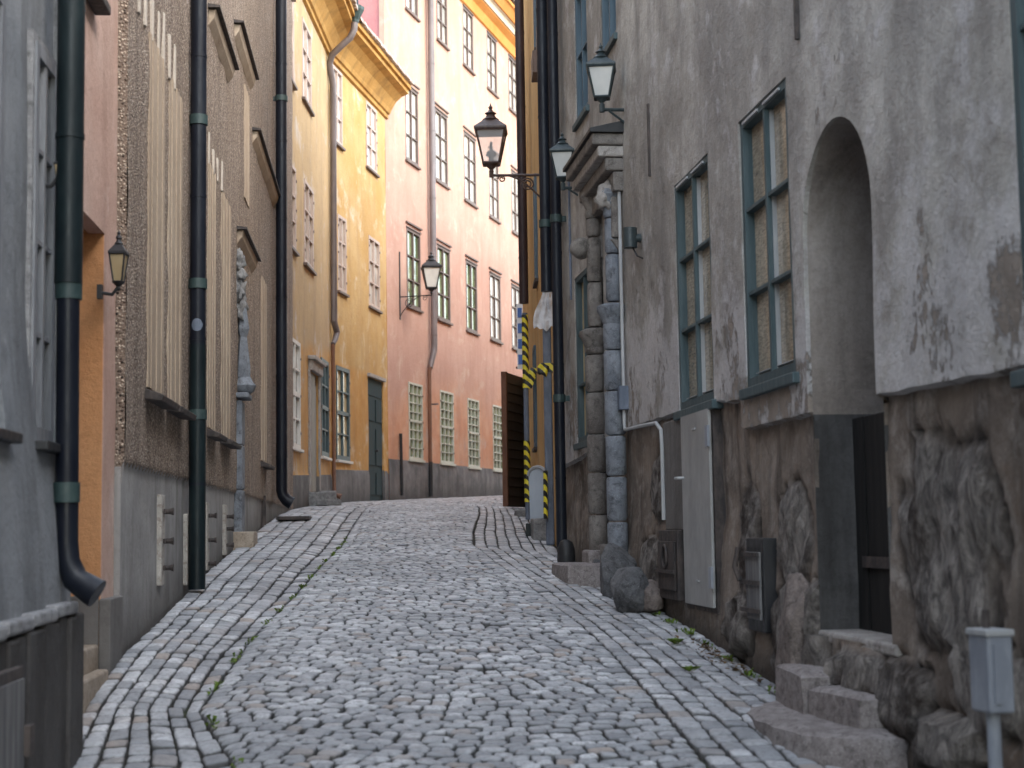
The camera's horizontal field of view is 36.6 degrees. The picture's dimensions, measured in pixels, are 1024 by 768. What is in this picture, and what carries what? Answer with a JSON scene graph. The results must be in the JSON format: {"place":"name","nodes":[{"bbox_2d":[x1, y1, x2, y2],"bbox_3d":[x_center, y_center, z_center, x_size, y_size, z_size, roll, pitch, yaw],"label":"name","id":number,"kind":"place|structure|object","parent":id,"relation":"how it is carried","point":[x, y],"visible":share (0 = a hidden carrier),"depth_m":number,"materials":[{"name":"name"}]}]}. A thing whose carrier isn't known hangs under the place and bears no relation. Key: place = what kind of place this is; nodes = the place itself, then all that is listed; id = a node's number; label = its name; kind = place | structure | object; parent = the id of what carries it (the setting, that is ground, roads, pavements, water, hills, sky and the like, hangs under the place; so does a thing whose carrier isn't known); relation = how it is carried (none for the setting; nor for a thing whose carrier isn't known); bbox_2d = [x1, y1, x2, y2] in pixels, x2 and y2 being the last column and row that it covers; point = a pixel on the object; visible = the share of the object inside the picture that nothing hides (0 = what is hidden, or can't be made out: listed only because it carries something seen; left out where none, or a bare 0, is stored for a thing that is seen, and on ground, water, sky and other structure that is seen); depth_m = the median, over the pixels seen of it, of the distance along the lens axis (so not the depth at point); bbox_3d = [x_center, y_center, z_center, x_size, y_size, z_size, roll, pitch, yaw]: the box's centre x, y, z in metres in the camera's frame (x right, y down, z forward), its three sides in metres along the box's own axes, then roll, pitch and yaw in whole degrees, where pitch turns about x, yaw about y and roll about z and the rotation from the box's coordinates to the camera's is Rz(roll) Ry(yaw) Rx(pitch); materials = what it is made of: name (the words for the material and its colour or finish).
{"place":"outdoors","nodes":[
{"label":"outdoors","id":0,"kind":"place"},
{"bbox_2d":[90,499,727,767],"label":"ground","id":1,"kind":"structure","parent":0,"point":[208,730],"depth_m":6.77,"materials":[{"name":"grey stone"}]},
{"bbox_2d":[0,0,83,767],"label":"grey house","id":2,"kind":"structure","parent":1,"relation":"on","point":[41,662],"depth_m":5.91,"materials":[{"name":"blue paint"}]},
{"bbox_2d":[0,0,22,443],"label":"window","id":3,"kind":"structure","parent":2,"relation":"in","point":[6,436],"depth_m":5.57,"materials":[{"name":"grey paint"}]},
{"bbox_2d":[25,29,60,454],"bbox_3d":[-1.918,-0.553,6.295,0.234,1.672,0.504,-1,-5,0],"label":"window","id":4,"kind":"structure","parent":2,"relation":"in","point":[41,65],"depth_m":6.26,"materials":[{"name":"grey paint"}]},
{"bbox_2d":[45,161,56,187],"bbox_3d":[-1.897,-0.866,6.338,0.125,0.161,0.042,-1,-5,0],"label":"wall lamp","id":5,"kind":"object","parent":2,"relation":"attached to","point":[52,184],"visible":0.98,"depth_m":6.32,"materials":[{"name":"black metal"}]},
{"bbox_2d":[53,0,122,675],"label":"peach house","id":6,"kind":"structure","parent":1,"relation":"on","point":[86,132],"depth_m":7.71,"materials":[{"name":"paint"}]},
{"bbox_2d":[97,230,129,298],"bbox_3d":[-2.004,-0.603,7.777,0.153,0.351,0.092,-1,-5,0],"label":"wall lamp","id":7,"kind":"object","parent":6,"relation":"attached to","point":[118,254],"visible":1,"depth_m":7.75,"materials":[{"name":"black metal"}]},
{"bbox_2d":[83,644,98,675],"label":"step","id":8,"kind":"structure","parent":1,"relation":"on","point":[91,652],"depth_m":7.53,"materials":[{"name":"beige stone"}]},
{"bbox_2d":[83,669,107,713],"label":"step","id":9,"kind":"structure","parent":1,"relation":"on","point":[94,681],"depth_m":7.20,"materials":[{"name":"beige stone"}]},
{"bbox_2d":[113,0,295,655],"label":"pebbledash house","id":10,"kind":"structure","parent":1,"relation":"on","point":[203,468],"depth_m":10.97,"materials":[{"name":"stone"}]},
{"bbox_2d":[309,492,326,505],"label":"stone block","id":11,"kind":"structure","parent":1,"relation":"on","point":[314,497],"depth_m":25.55,"materials":[{"name":"grey stone"}]},
{"bbox_2d":[318,491,336,499],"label":"stone block","id":12,"kind":"structure","parent":1,"relation":"on","point":[331,495],"depth_m":26.80,"materials":[{"name":"grey stone"}]},
{"bbox_2d":[291,0,413,508],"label":"yellow house","id":13,"kind":"structure","parent":1,"relation":"on","point":[352,81],"depth_m":29.26,"materials":[{"name":"paint"}]},
{"bbox_2d":[291,2,297,90],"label":"window","id":14,"kind":"structure","parent":13,"relation":"in","point":[294,87],"depth_m":24.80,"materials":[{"name":"white glass"}]},
{"bbox_2d":[292,164,299,256],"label":"window","id":15,"kind":"structure","parent":13,"relation":"in","point":[295,252],"depth_m":24.71,"materials":[{"name":"white paint"}]},
{"bbox_2d":[293,338,303,452],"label":"window","id":16,"kind":"structure","parent":13,"relation":"in","point":[297,396],"depth_m":24.78,"materials":[{"name":"white paint"}]},
{"bbox_2d":[302,16,314,116],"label":"window","id":17,"kind":"structure","parent":13,"relation":"in","point":[306,35],"depth_m":26.29,"materials":[{"name":"white glass"}]},
{"bbox_2d":[303,178,316,275],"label":"window","id":18,"kind":"structure","parent":13,"relation":"in","point":[309,260],"depth_m":26.20,"materials":[{"name":"white paint"}]},
{"bbox_2d":[311,373,316,491],"bbox_3d":[-3.428,1.000,26.364,0.085,2.371,0.992,-1,-5,1],"label":"door","id":19,"kind":"structure","parent":13,"relation":"in","point":[313,378],"depth_m":26.47,"materials":[{"name":"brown wood"}]},
{"bbox_2d":[320,357,331,460],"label":"window","id":20,"kind":"structure","parent":13,"relation":"in","point":[325,409],"depth_m":27.80,"materials":[{"name":"teal paint"}]},
{"bbox_2d":[329,65,345,150],"bbox_3d":[-3.375,-5.293,29.668,0.185,1.540,0.763,-2,-5,9],"label":"window","id":21,"kind":"structure","parent":13,"relation":"in","point":[338,75],"depth_m":29.88,"materials":[{"name":"white glass"}]},
{"bbox_2d":[337,214,349,297],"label":"window","id":22,"kind":"structure","parent":13,"relation":"in","point":[342,229],"depth_m":29.68,"materials":[{"name":"white paint"}]},
{"bbox_2d":[336,365,352,463],"bbox_3d":[-3.244,0.592,29.387,0.230,1.820,1.044,-2,-5,7],"label":"window","id":23,"kind":"structure","parent":13,"relation":"in","point":[343,383],"depth_m":29.40,"materials":[{"name":"glass"}]},
{"bbox_2d":[366,100,379,177],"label":"window","id":24,"kind":"structure","parent":13,"relation":"in","point":[371,114],"depth_m":32.20,"materials":[{"name":"white glass"}]},
{"bbox_2d":[368,235,382,313],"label":"window","id":25,"kind":"structure","parent":13,"relation":"in","point":[374,246],"depth_m":32.08,"materials":[{"name":"white paint"}]},
{"bbox_2d":[368,377,382,500],"bbox_3d":[-2.822,1.210,31.811,0.130,2.621,1.228,-2,-5,9],"label":"door","id":26,"kind":"structure","parent":13,"relation":"in","point":[374,386],"depth_m":31.84,"materials":[{"name":"teal paint"}]},
{"bbox_2d":[358,0,522,499],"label":"pink house","id":27,"kind":"structure","parent":1,"relation":"on","point":[451,205],"depth_m":37.53,"materials":[{"name":"paint"}]},
{"bbox_2d":[405,0,420,22],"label":"window","id":28,"kind":"structure","parent":27,"relation":"in","point":[411,6],"depth_m":35.54,"materials":[{"name":"white glass"}]},
{"bbox_2d":[405,84,421,169],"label":"window","id":29,"kind":"structure","parent":27,"relation":"in","point":[411,99],"depth_m":35.19,"materials":[{"name":"white glass"}]},
{"bbox_2d":[405,220,423,313],"bbox_3d":[-2.256,-2.613,34.857,0.334,1.949,1.068,-2,-5,8],"label":"window","id":30,"kind":"structure","parent":27,"relation":"in","point":[413,248],"depth_m":34.89,"materials":[{"name":"brown paint"}]},
{"bbox_2d":[408,382,425,462],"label":"window","id":31,"kind":"structure","parent":27,"relation":"in","point":[415,391],"depth_m":34.64,"materials":[{"name":"green glass"}]},
{"bbox_2d":[399,252,441,319],"bbox_3d":[-1.988,-2.175,33.685,0.956,1.500,0.483,-1,-5,0],"label":"wall lamp","id":32,"kind":"object","parent":27,"relation":"attached to","point":[431,266],"visible":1,"depth_m":33.57,"materials":[{"name":"black metal"}]},
{"bbox_2d":[435,101,450,189],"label":"window","id":33,"kind":"structure","parent":27,"relation":"in","point":[441,134],"depth_m":37.22,"materials":[{"name":"white glass"}]},
{"bbox_2d":[436,0,449,50],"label":"window","id":34,"kind":"structure","parent":27,"relation":"in","point":[441,5],"depth_m":37.66,"materials":[{"name":"white glass"}]},
{"bbox_2d":[436,238,452,325],"bbox_3d":[-1.674,-2.417,36.946,0.350,1.949,1.124,-2,-5,8],"label":"window","id":35,"kind":"structure","parent":27,"relation":"in","point":[443,253],"depth_m":37.00,"materials":[{"name":"brown paint"}]},
{"bbox_2d":[440,390,455,465],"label":"window","id":36,"kind":"structure","parent":27,"relation":"in","point":[447,453],"depth_m":36.81,"materials":[{"name":"green glass"}]},
{"bbox_2d":[462,4,475,75],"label":"window","id":37,"kind":"structure","parent":27,"relation":"in","point":[468,58],"depth_m":39.77,"materials":[{"name":"brown paint"}]},
{"bbox_2d":[463,125,478,208],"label":"window","id":38,"kind":"structure","parent":27,"relation":"in","point":[469,141],"depth_m":39.47,"materials":[{"name":"brown paint"}]},
{"bbox_2d":[465,254,479,335],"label":"window","id":39,"kind":"structure","parent":27,"relation":"in","point":[471,267],"depth_m":39.16,"materials":[{"name":"glass"}]},
{"bbox_2d":[467,398,481,469],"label":"window","id":40,"kind":"structure","parent":27,"relation":"in","point":[473,410],"depth_m":38.89,"materials":[{"name":"beige glass"}]},
{"bbox_2d":[486,30,499,98],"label":"window","id":41,"kind":"structure","parent":27,"relation":"in","point":[491,41],"depth_m":41.87,"materials":[{"name":"brown paint"}]},
{"bbox_2d":[488,146,501,224],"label":"window","id":42,"kind":"structure","parent":27,"relation":"in","point":[493,182],"depth_m":41.69,"materials":[{"name":"brown paint"}]},
{"bbox_2d":[489,267,503,344],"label":"window","id":43,"kind":"structure","parent":27,"relation":"in","point":[494,279],"depth_m":41.24,"materials":[{"name":"glass"}]},
{"bbox_2d":[492,404,501,471],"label":"window","id":44,"kind":"structure","parent":27,"relation":"in","point":[497,416],"depth_m":40.90,"materials":[{"name":"beige glass"}]},
{"bbox_2d":[508,53,515,115],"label":"window","id":45,"kind":"structure","parent":27,"relation":"in","point":[511,61],"depth_m":43.87,"materials":[{"name":"white glass"}]},
{"bbox_2d":[510,165,517,236],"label":"window","id":46,"kind":"structure","parent":27,"relation":"in","point":[514,188],"depth_m":43.63,"materials":[{"name":"white glass"}]},
{"bbox_2d":[511,279,518,350],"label":"window","id":47,"kind":"structure","parent":27,"relation":"in","point":[514,288],"depth_m":43.17,"materials":[{"name":"brown paint"}]},
{"bbox_2d":[501,0,561,546],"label":"ochre house","id":48,"kind":"structure","parent":1,"relation":"on","point":[533,157],"depth_m":20.47,"materials":[{"name":"paint"}]},
{"bbox_2d":[474,103,538,196],"bbox_3d":[-0.039,-2.582,17.419,0.768,1.179,0.378,-1,-5,0],"label":"wall lamp","id":49,"kind":"object","parent":48,"relation":"attached to","point":[490,124],"visible":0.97,"depth_m":17.39,"materials":[{"name":"brown metal"}]},
{"bbox_2d":[501,371,524,506],"bbox_3d":[0.046,0.855,23.400,0.075,1.995,1.095,-3,-6,17],"label":"door leaf","id":50,"kind":"structure","parent":48,"relation":"in","point":[512,399],"depth_m":23.22,"materials":[{"name":"brown wood"}]},
{"bbox_2d":[533,0,535,49],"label":"window","id":51,"kind":"structure","parent":48,"relation":"in","point":[534,1],"depth_m":18.46,"materials":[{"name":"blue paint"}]},
{"bbox_2d":[532,345,536,452],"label":"window","id":52,"kind":"structure","parent":48,"relation":"in","point":[534,450],"depth_m":19.78,"materials":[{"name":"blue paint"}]},
{"bbox_2d":[533,173,537,288],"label":"window","id":53,"kind":"structure","parent":48,"relation":"in","point":[535,283],"depth_m":18.97,"materials":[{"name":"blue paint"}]},
{"bbox_2d":[552,562,599,588],"bbox_3d":[0.526,1.510,12.033,0.334,0.252,0.960,0,-5,-5],"label":"step","id":54,"kind":"object","parent":1,"relation":"on","point":[582,574],"visible":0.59,"depth_m":11.65,"materials":[{"name":"stone"}]},
{"bbox_2d":[557,540,575,561],"bbox_3d":[0.470,1.483,13.428,0.160,0.270,0.156,-1,-5,0],"label":"guard stone","id":55,"kind":"object","parent":54,"relation":"on","point":[566,551],"visible":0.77,"depth_m":13.37,"materials":[{"name":"black metal"}]},
{"bbox_2d":[598,544,606,555],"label":"stone block","id":56,"kind":"structure","parent":1,"relation":"on","point":[601,547],"depth_m":11.89,"materials":[{"name":"grey stone"}]},
{"bbox_2d":[600,542,636,597],"bbox_3d":[0.763,1.373,11.072,0.287,0.483,0.269,-2,-6,14],"label":"boulder","id":57,"kind":"object","parent":1,"relation":"on","point":[614,557],"visible":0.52,"depth_m":10.98,"materials":[{"name":"grey stone"}]},
{"bbox_2d":[547,0,1023,767],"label":"weathered grey house","id":58,"kind":"structure","parent":1,"relation":"on","point":[791,340],"depth_m":7.18,"materials":[{"name":"paint"}]},
{"bbox_2d":[549,133,577,195],"bbox_3d":[0.472,-1.899,13.445,0.283,0.598,0.216,-1,-5,5],"label":"wall lamp","id":59,"kind":"object","parent":58,"relation":"attached to","point":[561,151],"visible":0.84,"depth_m":13.38,"materials":[{"name":"green metal"}]},
{"bbox_2d":[572,0,589,131],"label":"window","id":60,"kind":"structure","parent":58,"relation":"in","point":[583,109],"depth_m":13.37,"materials":[{"name":"blue paint"}]},
{"bbox_2d":[573,268,603,449],"bbox_3d":[0.668,-0.223,13.182,0.178,1.526,0.927,0,-5,-7],"label":"window","id":61,"kind":"structure","parent":58,"relation":"in","point":[581,282],"depth_m":13.51,"materials":[{"name":"teal paint"}]},
{"bbox_2d":[586,43,623,122],"bbox_3d":[0.706,-2.193,11.375,0.317,0.642,0.217,-1,-5,5],"label":"wall lamp","id":62,"kind":"object","parent":58,"relation":"attached to","point":[601,68],"visible":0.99,"depth_m":11.31,"materials":[{"name":"black metal"}]},
{"bbox_2d":[601,0,617,55],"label":"window","id":63,"kind":"structure","parent":58,"relation":"in","point":[609,34],"depth_m":12.00,"materials":[{"name":"blue paint"}]},
{"bbox_2d":[623,227,642,258],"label":"floodlight","id":64,"kind":"structure","parent":58,"relation":"attached to","point":[631,237],"depth_m":10.76,"materials":[{"name":"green metal"}]},
{"bbox_2d":[674,408,715,607],"bbox_3d":[1.085,0.729,9.093,0.070,1.133,0.719,0,-5,-10],"label":"cabinet door","id":65,"kind":"structure","parent":58,"relation":"in","point":[696,442],"depth_m":9.05,"materials":[{"name":"grey metal"}]},
{"bbox_2d":[673,155,723,420],"bbox_3d":[1.142,-0.553,9.289,0.185,1.480,0.980,0,-5,-6],"label":"window","id":66,"kind":"structure","parent":58,"relation":"in","point":[693,241],"depth_m":9.32,"materials":[{"name":"glass"}]},
{"bbox_2d":[739,78,799,399],"bbox_3d":[1.327,-0.696,7.770,0.181,1.477,0.946,0,-5,-7],"label":"window","id":67,"kind":"structure","parent":58,"relation":"in","point":[770,334],"depth_m":7.79,"materials":[{"name":"glass"}]},
{"bbox_2d":[852,412,891,634],"bbox_3d":[1.646,0.596,6.628,0.068,0.967,0.955,0,-5,-7],"label":"inner door","id":68,"kind":"structure","parent":58,"relation":"in","point":[873,564],"depth_m":6.88,"materials":[{"name":"wood"}]},
{"bbox_2d":[1010,0,1023,387],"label":"window","id":69,"kind":"structure","parent":58,"relation":"in","point":[1016,6],"depth_m":4.95,"materials":[{"name":"teal paint"}]},
{"bbox_2d":[775,572,809,665],"bbox_3d":[1.337,1.234,7.226,0.199,0.706,0.398,-1,-5,0],"label":"boulder","id":70,"kind":"object","parent":1,"relation":"on","point":[791,639],"visible":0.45,"depth_m":7.10,"materials":[{"name":"stone"}]},
{"bbox_2d":[775,663,832,713],"bbox_3d":[1.321,1.388,6.856,0.242,0.283,0.529,0,-5,-6],"label":"step","id":71,"kind":"object","parent":1,"relation":"on","point":[796,682],"visible":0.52,"depth_m":6.72,"materials":[{"name":"stone"}]},
{"bbox_2d":[747,701,907,767],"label":"step","id":72,"kind":"object","parent":1,"relation":"on","point":[822,742],"visible":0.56,"depth_m":6.00,"materials":[{"name":"stone"}]},
{"bbox_2d":[808,685,884,728],"bbox_3d":[1.408,1.380,6.344,0.220,0.261,0.501,0,-6,-11],"label":"step","id":73,"kind":"object","parent":1,"relation":"on","point":[838,704],"visible":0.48,"depth_m":6.24,"materials":[{"name":"stone"}]},
{"bbox_2d":[73,495,839,767],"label":"cobblestone street","id":74,"kind":"structure","parent":0,"point":[390,623],"depth_m":7.75,"materials":[{"name":"stone"}]},
{"bbox_2d":[276,516,311,519],"bbox_3d":[-2.674,1.654,19.083,0.400,0.044,0.900,0,-5,-5],"label":"iron cover","id":75,"kind":"object","parent":74,"relation":"on","point":[293,517],"visible":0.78,"depth_m":18.64,"materials":[{"name":"black metal"}]},
{"bbox_2d":[317,500,341,505],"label":"stone block","id":76,"kind":"structure","parent":74,"relation":"on","point":[327,502],"depth_m":25.33,"materials":[{"name":"grey stone"}]},
{"bbox_2d":[204,536,775,767],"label":"moss tufts","id":77,"kind":"object","parent":74,"relation":"on","point":[749,673],"visible":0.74,"depth_m":8.26,"materials":[{"name":"green plant"}]},
{"bbox_2d":[514,510,524,517],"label":"concrete block","id":78,"kind":"structure","parent":74,"relation":"on","point":[519,513],"depth_m":20.37,"materials":[{"name":"grey concrete"}]},
{"bbox_2d":[522,313,536,519],"bbox_3d":[0.233,0.398,19.619,0.201,2.625,0.086,-4,-6,31],"label":"post","id":79,"kind":"object","parent":74,"relation":"on","point":[529,377],"visible":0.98,"depth_m":19.64,"materials":[{"name":"metal"}]},
{"bbox_2d":[526,465,544,537],"bbox_3d":[0.275,1.259,16.583,0.332,0.779,0.150,-5,-7,34],"label":"barrier","id":80,"kind":"object","parent":74,"relation":"on","point":[535,474],"visible":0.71,"depth_m":16.57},
{"bbox_2d":[530,518,545,540],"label":"concrete block","id":81,"kind":"structure","parent":74,"relation":"on","point":[538,528],"depth_m":16.00,"materials":[{"name":"grey concrete"}]},
{"bbox_2d":[533,292,554,544],"bbox_3d":[0.328,0.237,15.512,0.207,2.736,0.188,-1,-5,0],"label":"wrapped duct","id":82,"kind":"object","parent":74,"relation":"on","point":[542,319],"visible":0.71,"depth_m":15.50,"materials":[{"name":"painted metal"},{"name":"plastic"}]},
{"bbox_2d":[610,567,648,613],"bbox_3d":[0.775,1.364,10.155,0.264,0.333,0.355,-1,-5,0],"label":"boulder","id":83,"kind":"object","parent":74,"relation":"on","point":[628,585],"visible":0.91,"depth_m":10.04,"materials":[{"name":"grey stone"}]},
{"bbox_2d":[641,579,663,612],"bbox_3d":[0.894,1.403,10.179,0.179,0.237,0.377,0,-6,-12],"label":"boulder","id":84,"kind":"object","parent":74,"relation":"on","point":[653,601],"visible":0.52,"depth_m":10.02,"materials":[{"name":"stone"}]},
{"bbox_2d":[666,638,683,643],"bbox_3d":[0.909,1.436,8.653,0.105,0.030,0.118,4,-7,-40],"label":"weed","id":85,"kind":"object","parent":74,"relation":"on","point":[674,640],"visible":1,"depth_m":8.64,"materials":[{"name":"green plant"}]},
{"bbox_2d":[681,665,700,671],"bbox_3d":[0.895,1.431,7.781,0.081,0.030,0.102,-6,-7,43],"label":"weed","id":86,"kind":"object","parent":74,"relation":"on","point":[688,668],"visible":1,"depth_m":7.78,"materials":[{"name":"green plant"}]},
{"bbox_2d":[685,631,697,634],"bbox_3d":[1.048,1.455,9.069,0.062,0.026,0.072,4,-7,-43],"label":"weed","id":87,"kind":"object","parent":74,"relation":"on","point":[690,632],"visible":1,"depth_m":9.06,"materials":[{"name":"green plant"}]},
{"bbox_2d":[675,635,774,689],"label":"weeds","id":88,"kind":"object","parent":74,"relation":"on","point":[734,669],"visible":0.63,"depth_m":8.28,"materials":[{"name":"green plant"}]},
{"bbox_2d":[965,609,1014,767],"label":"utility box","id":89,"kind":"object","parent":74,"relation":"on","point":[991,674],"visible":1,"depth_m":4.65,"materials":[{"name":"grey metal"}]},
{"bbox_3d":[6.185,-0.361,34.900,12.193,10.900,24.614,-1,-5,0],"label":"corner house","id":90,"kind":"object","parent":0,"visible":0},
{"bbox_2d":[515,304,522,368],"bbox_3d":[0.493,-0.779,25.179,0.875,1.064,0.091,-1,-5,0],"label":"projecting sign","id":91,"kind":"object","parent":90,"relation":"attached to","point":[519,308],"visible":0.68,"depth_m":25.14,"materials":[{"name":"blue metal"}]}
]}

